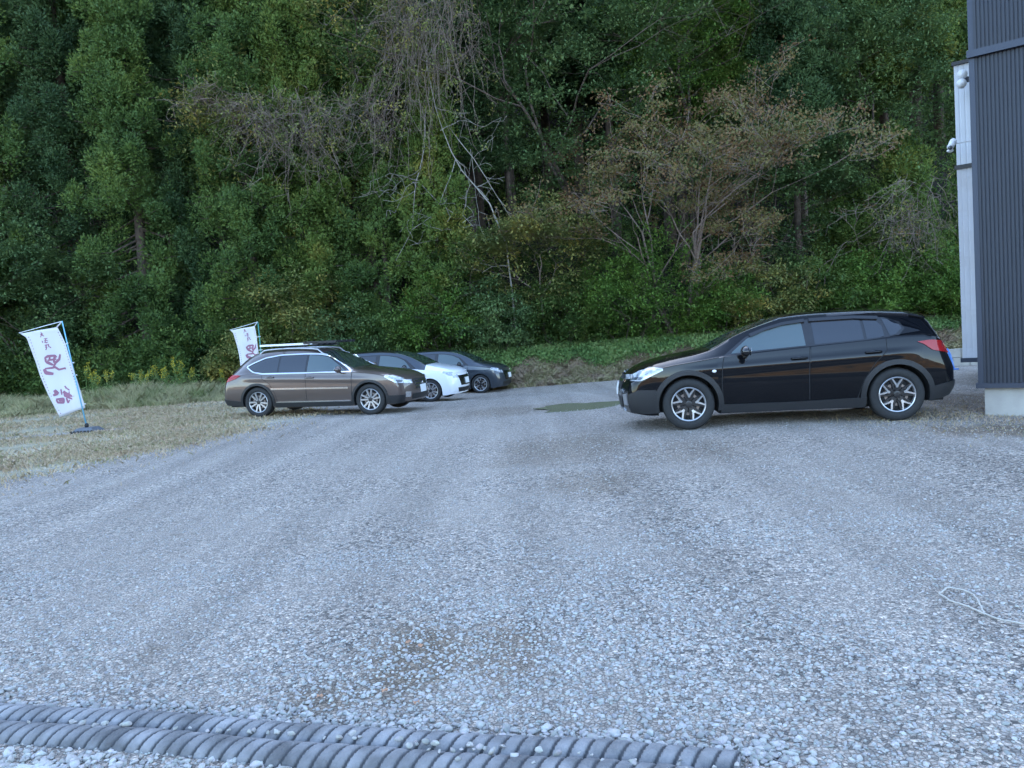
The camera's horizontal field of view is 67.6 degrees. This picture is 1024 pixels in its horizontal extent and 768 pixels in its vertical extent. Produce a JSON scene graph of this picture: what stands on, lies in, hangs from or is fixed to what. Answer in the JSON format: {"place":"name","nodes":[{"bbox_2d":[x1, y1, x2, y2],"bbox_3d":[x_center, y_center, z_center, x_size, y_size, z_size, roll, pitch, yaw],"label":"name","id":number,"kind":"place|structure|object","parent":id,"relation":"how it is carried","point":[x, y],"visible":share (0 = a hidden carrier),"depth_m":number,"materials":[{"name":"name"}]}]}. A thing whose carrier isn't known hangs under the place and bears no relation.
{"place":"outdoors","nodes":[
{"label":"outdoors","id":0,"kind":"place"},
{"bbox_2d":[0,400,362,497],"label":"short grass","id":1,"kind":"structure","parent":0,"point":[123,446],"depth_m":15.70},
{"bbox_2d":[0,324,954,479],"bbox_3d":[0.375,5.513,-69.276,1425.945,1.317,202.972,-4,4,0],"label":"ground","id":2,"kind":"structure","parent":0,"point":[50,428],"depth_m":16.26,"materials":[{"name":"soil"}]},
{"bbox_2d":[0,339,38,394],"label":"bush","id":3,"kind":"object","parent":2,"relation":"on","point":[8,372],"visible":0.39,"depth_m":29.95,"materials":[{"name":"green plant"}]},
{"bbox_2d":[0,346,120,396],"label":"bush","id":4,"kind":"object","parent":2,"relation":"on","point":[35,387],"visible":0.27,"depth_m":29.20,"materials":[{"name":"green plant"}]},
{"bbox_2d":[0,203,129,394],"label":"broadleaf tree","id":5,"kind":"object","parent":2,"relation":"on","point":[7,290],"visible":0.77,"depth_m":29.98,"materials":[{"name":"green plant"}]},
{"bbox_2d":[0,376,225,418],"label":"tall grass","id":6,"kind":"structure","parent":2,"relation":"on","point":[143,394],"depth_m":25.65,"materials":[{"name":"green plant"}]},
{"bbox_2d":[74,334,173,391],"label":"bush","id":7,"kind":"object","parent":2,"relation":"on","point":[121,378],"visible":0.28,"depth_m":29.78,"materials":[{"name":"green plant"}]},
{"bbox_2d":[0,408,330,482],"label":"gravel stones","id":8,"kind":"object","parent":2,"relation":"on","point":[167,448],"visible":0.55,"depth_m":12.31,"materials":[{"name":"grey gravel"}]},
{"bbox_2d":[121,311,238,384],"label":"bush","id":9,"kind":"object","parent":2,"relation":"on","point":[182,359],"visible":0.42,"depth_m":29.45,"materials":[{"name":"green plant"}]},
{"bbox_2d":[154,40,307,335],"bbox_3d":[-10.798,-6.463,31.171,5.834,14.180,5.548,-4,4,0],"label":"broadleaf tree","id":10,"kind":"object","parent":2,"relation":"on","point":[200,121],"visible":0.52,"depth_m":29.83,"materials":[{"name":"green plant"}]},
{"bbox_2d":[166,64,269,135],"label":"hanging vine","id":11,"kind":"object","parent":10,"relation":"hanging from","point":[204,99],"visible":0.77,"depth_m":29.49,"materials":[{"name":"green plant"}]},
{"bbox_2d":[198,324,284,383],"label":"bush","id":12,"kind":"object","parent":2,"relation":"on","point":[227,370],"visible":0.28,"depth_m":28.86,"materials":[{"name":"green plant"}]},
{"bbox_2d":[231,322,262,365],"bbox_3d":[-8.318,-0.707,24.455,1.225,2.534,0.547,-4,4,0],"label":"banner","id":13,"kind":"object","parent":2,"relation":"on","point":[246,341],"visible":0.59,"depth_m":24.45,"materials":[{"name":"white fabric"}]},
{"bbox_2d":[226,262,358,348],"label":"bush","id":14,"kind":"object","parent":2,"relation":"on","point":[298,314],"visible":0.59,"depth_m":29.68,"materials":[{"name":"green plant"}]},
{"bbox_2d":[298,296,401,352],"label":"bush","id":15,"kind":"object","parent":2,"relation":"on","point":[370,346],"visible":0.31,"depth_m":29.17,"materials":[{"name":"green plant"}]},
{"bbox_2d":[346,299,448,352],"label":"bush","id":16,"kind":"object","parent":2,"relation":"on","point":[390,317],"visible":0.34,"depth_m":29.18,"materials":[{"name":"green plant"}]},
{"bbox_2d":[389,271,490,351],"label":"bush","id":17,"kind":"object","parent":2,"relation":"on","point":[427,321],"visible":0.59,"depth_m":29.25,"materials":[{"name":"green plant"}]},
{"bbox_2d":[383,14,501,351],"bbox_3d":[-3.008,-7.469,31.049,4.778,15.117,4.055,-4,4,0],"label":"cedar tree","id":18,"kind":"object","parent":2,"relation":"on","point":[439,215],"visible":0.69,"depth_m":30.56,"materials":[{"name":"green plant"}]},
{"bbox_2d":[391,233,505,349],"bbox_3d":[-2.580,-3.704,30.731,4.758,5.868,7.336,-4,4,0],"label":"bush","id":19,"kind":"object","parent":2,"relation":"on","point":[450,265],"visible":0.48,"depth_m":30.34,"materials":[{"name":"green plant"}]},
{"bbox_2d":[437,273,543,352],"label":"bush","id":20,"kind":"object","parent":2,"relation":"on","point":[481,337],"visible":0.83,"depth_m":29.00,"materials":[{"name":"green plant"}]},
{"bbox_2d":[447,186,621,340],"bbox_3d":[1.055,-4.309,30.385,7.404,6.948,5.766,-7,5,-44],"label":"broadleaf tree","id":21,"kind":"object","parent":2,"relation":"on","point":[492,246],"visible":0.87,"depth_m":29.57,"materials":[{"name":"green plant"}]},
{"bbox_2d":[520,275,626,346],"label":"bush","id":22,"kind":"object","parent":2,"relation":"on","point":[552,327],"visible":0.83,"depth_m":29.32,"materials":[{"name":"green plant"}]},
{"bbox_2d":[539,189,664,337],"bbox_3d":[3.502,-4.691,31.488,5.605,6.493,7.066,-4,4,0],"label":"bush","id":23,"kind":"object","parent":2,"relation":"on","point":[599,264],"visible":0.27,"depth_m":30.91,"materials":[{"name":"green plant"}]},
{"bbox_2d":[569,238,689,345],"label":"bush","id":24,"kind":"object","parent":2,"relation":"on","point":[606,281],"visible":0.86,"depth_m":28.73,"materials":[{"name":"green plant"}]},
{"bbox_2d":[593,215,734,341],"bbox_3d":[5.955,-3.975,29.728,6.502,5.132,5.182,-4,4,0],"label":"bush","id":25,"kind":"object","parent":2,"relation":"on","point":[662,285],"visible":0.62,"depth_m":29.34,"materials":[{"name":"green plant"}]},
{"bbox_2d":[479,34,912,333],"bbox_3d":[5.962,-7.029,29.393,14.407,11.527,14.837,-4,4,0],"label":"autumn tree","id":26,"kind":"object","parent":2,"relation":"on","point":[718,196],"visible":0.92,"depth_m":27.51,"materials":[{"name":"orange plant"}]},
{"bbox_2d":[462,313,961,372],"bbox_3d":[8.626,-1.472,29.202,27.247,1.544,3.830,-4,4,0],"label":"ground cover","id":27,"kind":"object","parent":2,"relation":"on","point":[608,351],"visible":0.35,"depth_m":28.48,"materials":[{"name":"green plant"}]},
{"bbox_2d":[359,41,527,326],"bbox_3d":[-2.748,-7.770,30.183,6.717,11.647,2.386,-4,4,0],"label":"dead tree","id":28,"kind":"object","parent":27,"relation":"on","point":[482,193],"visible":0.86,"depth_m":30.17,"materials":[{"name":"grey plant"}]},
{"bbox_2d":[468,324,961,390],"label":"dry weeds","id":29,"kind":"object","parent":2,"relation":"on","point":[562,373],"visible":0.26,"depth_m":27.41,"materials":[{"name":"green plant"}]},
{"bbox_2d":[666,255,773,333],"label":"bush","id":30,"kind":"object","parent":2,"relation":"on","point":[720,313],"visible":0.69,"depth_m":28.84,"materials":[{"name":"green plant"}]},
{"bbox_2d":[708,256,834,330],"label":"bush","id":31,"kind":"object","parent":2,"relation":"on","point":[774,307],"visible":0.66,"depth_m":28.86,"materials":[{"name":"green plant"}]},
{"bbox_2d":[762,240,875,316],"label":"bush","id":32,"kind":"object","parent":2,"relation":"on","point":[841,288],"visible":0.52,"depth_m":29.38,"materials":[{"name":"green plant"}]},
{"bbox_2d":[810,244,920,310],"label":"bush","id":33,"kind":"object","parent":2,"relation":"on","point":[891,303],"visible":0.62,"depth_m":29.26,"materials":[{"name":"green plant"}]},
{"bbox_2d":[858,116,960,316],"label":"cedar tree","id":34,"kind":"object","parent":2,"relation":"on","point":[893,158],"visible":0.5,"depth_m":30.82,"materials":[{"name":"green plant"}]},
{"bbox_2d":[884,239,960,318],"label":"bush","id":35,"kind":"object","parent":2,"relation":"on","point":[920,295],"visible":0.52,"depth_m":28.99,"materials":[{"name":"green plant"}]},
{"bbox_2d":[924,257,960,313],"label":"bush","id":36,"kind":"object","parent":2,"relation":"on","point":[940,297],"visible":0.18,"depth_m":29.02,"materials":[{"name":"green plant"}]},
{"bbox_2d":[951,59,977,362],"bbox_3d":[9.784,-2.862,14.810,1.630,6.274,3.150,-1,5,38],"label":"annex","id":37,"kind":"object","parent":2,"relation":"on","point":[963,167],"visible":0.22,"depth_m":14.00,"materials":[{"name":"grey metal"}]},
{"bbox_2d":[966,0,1023,415],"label":"house","id":38,"kind":"structure","parent":2,"relation":"on","point":[995,54],"depth_m":9.95,"materials":[{"name":"grey metal"}]},
{"bbox_2d":[1,80,959,370],"bbox_3d":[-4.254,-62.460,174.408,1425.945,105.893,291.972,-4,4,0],"label":"hillside","id":39,"kind":"structure","parent":0,"point":[659,224],"depth_m":40.86,"materials":[{"name":"green plant"}]},
{"bbox_2d":[0,5,46,276],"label":"cedar tree","id":40,"kind":"object","parent":39,"relation":"on","point":[5,88],"visible":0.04,"depth_m":37.03,"materials":[{"name":"green plant"}]},
{"bbox_2d":[0,0,99,393],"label":"cedar tree","id":41,"kind":"object","parent":39,"relation":"on","point":[10,145],"visible":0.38,"depth_m":30.98,"materials":[{"name":"green plant"}]},
{"bbox_2d":[0,0,155,386],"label":"cedar tree","id":42,"kind":"object","parent":39,"relation":"on","point":[37,102],"visible":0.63,"depth_m":31.36,"materials":[{"name":"green plant"}]},
{"bbox_2d":[8,0,156,299],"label":"cedar tree","id":43,"kind":"object","parent":39,"relation":"on","point":[62,6],"visible":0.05,"depth_m":35.14,"materials":[{"name":"green plant"}]},
{"bbox_2d":[56,0,210,385],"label":"cedar tree","id":44,"kind":"object","parent":39,"relation":"on","point":[114,39],"visible":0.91,"depth_m":30.53,"materials":[{"name":"green plant"}]},
{"bbox_2d":[74,0,231,292],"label":"cedar tree","id":45,"kind":"object","parent":39,"relation":"on","point":[144,60],"visible":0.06,"depth_m":35.17,"materials":[{"name":"green plant"}]},
{"bbox_2d":[133,0,269,378],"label":"cedar tree","id":46,"kind":"object","parent":39,"relation":"on","point":[181,42],"visible":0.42,"depth_m":31.82,"materials":[{"name":"green plant"}]},
{"bbox_2d":[157,0,282,282],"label":"cedar tree","id":47,"kind":"object","parent":39,"relation":"on","point":[212,124],"visible":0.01,"depth_m":38.01,"materials":[{"name":"green plant"}]},
{"bbox_2d":[175,0,328,377],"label":"cedar tree","id":48,"kind":"object","parent":39,"relation":"on","point":[235,205],"visible":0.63,"depth_m":30.35,"materials":[{"name":"green plant"}]},
{"bbox_2d":[206,80,390,230],"bbox_3d":[-8.223,-8.863,29.517,7.019,5.712,2.968,-4,4,0],"label":"hanging vine","id":49,"kind":"object","parent":48,"relation":"hanging from","point":[311,124],"visible":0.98,"depth_m":29.29,"materials":[{"name":"grey plant"}]},
{"bbox_2d":[211,2,307,253],"bbox_3d":[-11.134,-18.939,37.921,8.217,29.155,7.452,-3,4,12],"label":"cedar tree","id":50,"kind":"object","parent":39,"relation":"on","point":[251,58],"visible":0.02,"depth_m":36.24,"materials":[{"name":"green plant"}]},
{"bbox_2d":[237,0,385,348],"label":"cedar tree","id":51,"kind":"object","parent":39,"relation":"on","point":[278,35],"visible":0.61,"depth_m":30.81,"materials":[{"name":"green plant"}]},
{"bbox_2d":[282,0,408,264],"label":"cedar tree","id":52,"kind":"object","parent":39,"relation":"on","point":[392,118],"visible":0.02,"depth_m":36.05,"materials":[{"name":"green plant"}]},
{"bbox_2d":[280,0,442,346],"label":"broadleaf tree","id":53,"kind":"object","parent":39,"relation":"on","point":[337,24],"visible":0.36,"depth_m":30.49,"materials":[{"name":"green plant"}]},
{"bbox_2d":[325,59,427,207],"bbox_3d":[-5.309,-9.910,29.661,4.189,6.065,3.070,-4,4,0],"label":"hanging vine","id":54,"kind":"object","parent":53,"relation":"hanging from","point":[373,115],"visible":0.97,"depth_m":29.70,"materials":[{"name":"grey plant"}]},
{"bbox_2d":[297,0,431,350],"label":"cedar tree","id":55,"kind":"object","parent":39,"relation":"on","point":[357,274],"visible":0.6,"depth_m":31.43,"materials":[{"name":"green plant"}]},
{"bbox_2d":[364,0,448,258],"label":"cedar tree","id":56,"kind":"object","parent":39,"relation":"on","point":[403,89],"visible":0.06,"depth_m":35.97,"materials":[{"name":"green plant"}]},
{"bbox_2d":[401,0,530,297],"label":"cedar tree","id":57,"kind":"object","parent":39,"relation":"on","point":[490,157],"visible":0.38,"depth_m":33.27,"materials":[{"name":"green plant"}]},
{"bbox_2d":[1,79,958,394],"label":"undergrowth","id":58,"kind":"object","parent":39,"relation":"on","point":[573,181],"visible":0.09,"depth_m":41.17,"materials":[{"name":"green plant"}]},
{"bbox_2d":[452,1,531,228],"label":"cedar tree","id":59,"kind":"object","parent":39,"relation":"on","point":[477,175],"visible":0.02,"depth_m":39.62,"materials":[{"name":"green plant"}]},
{"bbox_2d":[436,0,582,323],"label":"broadleaf tree","id":60,"kind":"object","parent":39,"relation":"on","point":[508,173],"visible":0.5,"depth_m":32.84,"materials":[{"name":"green plant"}]},
{"bbox_2d":[485,0,566,219],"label":"cedar tree","id":61,"kind":"object","parent":39,"relation":"on","point":[505,47],"visible":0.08,"depth_m":36.85,"materials":[{"name":"green plant"}]},
{"bbox_2d":[465,234,605,344],"bbox_3d":[1.058,-4.070,32.609,5.574,5.330,5.967,0,5,45],"label":"bush","id":62,"kind":"object","parent":39,"relation":"on","point":[536,280],"visible":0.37,"depth_m":31.64,"materials":[{"name":"green plant"}]},
{"bbox_2d":[529,83,553,193],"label":"cedar tree","id":63,"kind":"object","parent":39,"relation":"on","point":[545,121],"depth_m":43.28,"materials":[{"name":"brown plant"}]},
{"bbox_2d":[319,0,785,337],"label":"broadleaf tree","id":64,"kind":"object","parent":39,"relation":"on","point":[624,11],"visible":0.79,"depth_m":30.14,"materials":[{"name":"green plant"}]},
{"bbox_2d":[318,0,511,192],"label":"hanging vine","id":65,"kind":"object","parent":64,"relation":"hanging from","point":[441,35],"visible":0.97,"depth_m":29.37,"materials":[{"name":"grey plant"}]},
{"bbox_2d":[528,5,622,217],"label":"cedar tree","id":66,"kind":"object","parent":39,"relation":"on","point":[579,128],"visible":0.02,"depth_m":40.70,"materials":[{"name":"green plant"}]},
{"bbox_2d":[530,0,673,254],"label":"cedar tree","id":67,"kind":"object","parent":39,"relation":"on","point":[573,68],"visible":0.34,"depth_m":36.08,"materials":[{"name":"green plant"}]},
{"bbox_2d":[593,0,724,247],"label":"cedar tree","id":68,"kind":"object","parent":39,"relation":"on","point":[672,236],"visible":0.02,"depth_m":37.77,"materials":[{"name":"green plant"}]},
{"bbox_2d":[605,0,730,283],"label":"cedar tree","id":69,"kind":"object","parent":39,"relation":"on","point":[699,50],"visible":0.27,"depth_m":34.29,"materials":[{"name":"green plant"}]},
{"bbox_2d":[579,0,767,315],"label":"broadleaf tree","id":70,"kind":"object","parent":39,"relation":"on","point":[740,4],"visible":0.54,"depth_m":32.23,"materials":[{"name":"green plant"}]},
{"bbox_2d":[677,0,789,288],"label":"cedar tree","id":71,"kind":"object","parent":39,"relation":"on","point":[730,47],"visible":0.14,"depth_m":33.73,"materials":[{"name":"green plant"}]},
{"bbox_2d":[710,6,785,242],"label":"cedar tree","id":72,"kind":"object","parent":39,"relation":"on","point":[740,205],"visible":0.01,"depth_m":37.73,"materials":[{"name":"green plant"}]},
{"bbox_2d":[677,82,880,314],"bbox_3d":[11.459,-7.359,32.858,9.416,10.599,9.118,-4,4,0],"label":"broadleaf tree","id":73,"kind":"object","parent":39,"relation":"on","point":[822,175],"visible":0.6,"depth_m":31.53,"materials":[{"name":"green plant"}]},
{"bbox_2d":[732,0,855,282],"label":"cedar tree","id":74,"kind":"object","parent":39,"relation":"on","point":[808,68],"visible":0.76,"depth_m":31.27,"materials":[{"name":"green plant"}]},
{"bbox_2d":[668,195,922,314],"bbox_3d":[11.558,-4.727,31.910,9.874,5.655,6.805,-3,4,8],"label":"autumn tree","id":75,"kind":"object","parent":39,"relation":"on","point":[758,257],"visible":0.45,"depth_m":30.40,"materials":[{"name":"orange plant"}]},
{"bbox_2d":[825,169,958,282],"bbox_3d":[15.252,-5.709,29.626,6.787,5.322,2.810,-4,4,0],"label":"hanging vine","id":76,"kind":"object","parent":75,"relation":"hanging from","point":[902,210],"visible":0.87,"depth_m":29.43,"materials":[{"name":"grey plant"}]},
{"bbox_2d":[748,0,861,234],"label":"cedar tree","id":77,"kind":"object","parent":39,"relation":"on","point":[804,213],"depth_m":38.10,"materials":[{"name":"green plant"}]},
{"bbox_2d":[802,167,892,311],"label":"cedar tree","id":78,"kind":"object","parent":39,"relation":"on","point":[844,233],"visible":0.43,"depth_m":31.92,"materials":[{"name":"green plant"}]},
{"bbox_2d":[817,0,896,281],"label":"cedar tree","id":79,"kind":"object","parent":39,"relation":"on","point":[868,63],"visible":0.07,"depth_m":32.83,"materials":[{"name":"green plant"}]},
{"bbox_2d":[782,0,967,281],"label":"broadleaf tree","id":80,"kind":"object","parent":39,"relation":"on","point":[854,14],"visible":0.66,"depth_m":30.66,"materials":[{"name":"green plant"}]},
{"bbox_2d":[848,0,964,216],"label":"cedar tree","id":81,"kind":"object","parent":39,"relation":"on","point":[878,114],"visible":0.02,"depth_m":40.46,"materials":[{"name":"green plant"}]},
{"bbox_2d":[848,0,967,235],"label":"cedar tree","id":82,"kind":"object","parent":39,"relation":"on","point":[956,6],"visible":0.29,"depth_m":32.38,"materials":[{"name":"green plant"}]},
{"bbox_2d":[933,78,945,146],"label":"cedar tree","id":83,"kind":"object","parent":39,"relation":"on","point":[937,126],"visible":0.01,"depth_m":45.59,"materials":[{"name":"green plant"}]},
{"bbox_2d":[936,12,967,279],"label":"cedar tree","id":84,"kind":"object","parent":39,"relation":"on","point":[953,178],"visible":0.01,"depth_m":31.91,"materials":[{"name":"green plant"}]},
{"bbox_2d":[0,365,1023,767],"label":"gravel lot","id":85,"kind":"structure","parent":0,"point":[420,451],"depth_m":5.12,"materials":[{"name":"grey gravel"}]},
{"bbox_2d":[20,321,104,433],"bbox_3d":[-10.114,-0.136,17.068,1.566,2.514,0.547,-4,4,0],"label":"banner","id":86,"kind":"object","parent":85,"relation":"on","point":[52,358],"visible":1,"depth_m":17.09,"materials":[{"name":"white fabric"}]},
{"bbox_2d":[224,339,427,416],"bbox_3d":[-4.316,-0.179,17.952,4.725,1.678,2.173,-2,4,13],"label":"brown estate car","id":87,"kind":"object","parent":85,"relation":"on","point":[263,383],"visible":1,"depth_m":17.23,"materials":[{"name":"brown metal"}]},
{"bbox_2d":[0,720,702,767],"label":"corrugated pipe","id":88,"kind":"object","parent":85,"relation":"on","point":[225,747],"visible":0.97,"depth_m":2.82,"materials":[{"name":"plastic"}]},
{"bbox_2d":[27,719,738,767],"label":"gravel stones","id":89,"kind":"object","parent":88,"relation":"on","point":[480,746],"visible":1,"depth_m":2.78,"materials":[{"name":"grey gravel"}]},
{"bbox_2d":[0,703,740,767],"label":"corrugated pipe","id":90,"kind":"object","parent":85,"relation":"on","point":[658,753],"visible":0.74,"depth_m":2.86,"materials":[{"name":"plastic"}]},
{"bbox_2d":[354,350,469,401],"bbox_3d":[-3.272,-0.267,22.704,4.061,1.530,2.155,-3,4,13],"label":"white hatchback","id":91,"kind":"object","parent":85,"relation":"on","point":[446,380],"visible":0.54,"depth_m":21.87,"materials":[{"name":"white paint"}]},
{"bbox_2d":[0,685,841,767],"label":"gravel stones","id":92,"kind":"object","parent":85,"relation":"on","point":[762,751],"visible":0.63,"depth_m":2.89,"materials":[{"name":"grey gravel"}]},
{"bbox_2d":[413,349,511,392],"bbox_3d":[-1.946,-0.455,26.292,3.873,1.515,2.159,-3,4,13],"label":"dark hatchback","id":93,"kind":"object","parent":85,"relation":"on","point":[484,375],"visible":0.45,"depth_m":25.39,"materials":[{"name":"grey paint"}]},
{"bbox_2d":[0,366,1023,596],"bbox_3d":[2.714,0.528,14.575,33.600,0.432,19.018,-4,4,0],"label":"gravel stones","id":94,"kind":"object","parent":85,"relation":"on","point":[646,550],"visible":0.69,"depth_m":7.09,"materials":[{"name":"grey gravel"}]},
{"bbox_2d":[533,401,619,412],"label":"puddle","id":95,"kind":"object","parent":85,"relation":"on","point":[565,407],"visible":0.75,"depth_m":15.37,"materials":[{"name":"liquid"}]},
{"bbox_2d":[617,309,954,429],"bbox_3d":[3.727,-0.252,10.966,4.445,1.495,2.213,-3,4,7],"label":"black crossover","id":96,"kind":"object","parent":85,"relation":"on","point":[895,365],"visible":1,"depth_m":10.12,"materials":[{"name":"black paint"}]},
{"bbox_2d":[723,347,809,403],"bbox_3d":[3.368,-0.108,10.133,1.150,0.689,0.091,-3,4,7],"label":"front door","id":97,"kind":"structure","parent":96,"relation":"in","point":[783,375],"depth_m":10.13,"materials":[{"name":"black paint"}]},
{"bbox_2d":[731,323,805,353],"bbox_3d":[3.406,-0.615,10.244,0.961,0.374,0.195,-3,4,7],"label":"front window","id":98,"kind":"structure","parent":96,"relation":"in","point":[791,335],"depth_m":10.21,"materials":[{"name":"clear glass"}]},
{"bbox_2d":[811,319,863,343],"bbox_3d":[4.301,-0.698,10.130,0.620,0.323,0.197,-3,4,7],"label":"car window","id":99,"kind":"structure","parent":96,"relation":"in","point":[832,331],"depth_m":10.11,"materials":[{"name":"black glass"}]},
{"bbox_2d":[811,339,886,399],"bbox_3d":[4.403,-0.190,9.998,0.965,0.745,0.102,-3,4,7],"label":"rear door","id":100,"kind":"structure","parent":96,"relation":"in","point":[837,370],"depth_m":10.00,"materials":[{"name":"black paint"}]},
{"bbox_2d":[881,319,900,334],"bbox_3d":[4.989,-0.751,10.044,0.221,0.233,0.173,-3,4,7],"label":"quarter window","id":101,"kind":"structure","parent":96,"relation":"in","point":[892,327],"depth_m":10.04,"materials":[{"name":"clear glass"}]},
{"bbox_2d":[767,397,1023,446],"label":"straw litter","id":102,"kind":"object","parent":85,"relation":"on","point":[951,417],"visible":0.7,"depth_m":10.02,"materials":[{"name":"beige plant"}]},
{"bbox_2d":[949,348,977,365],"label":"block wall","id":103,"kind":"structure","parent":85,"relation":"on","point":[957,354],"depth_m":18.77,"materials":[{"name":"concrete"}]},
{"bbox_2d":[938,587,1023,624],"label":"cord","id":104,"kind":"object","parent":85,"relation":"on","point":[973,594],"visible":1,"depth_m":3.79,"materials":[{"name":"white fabric"}]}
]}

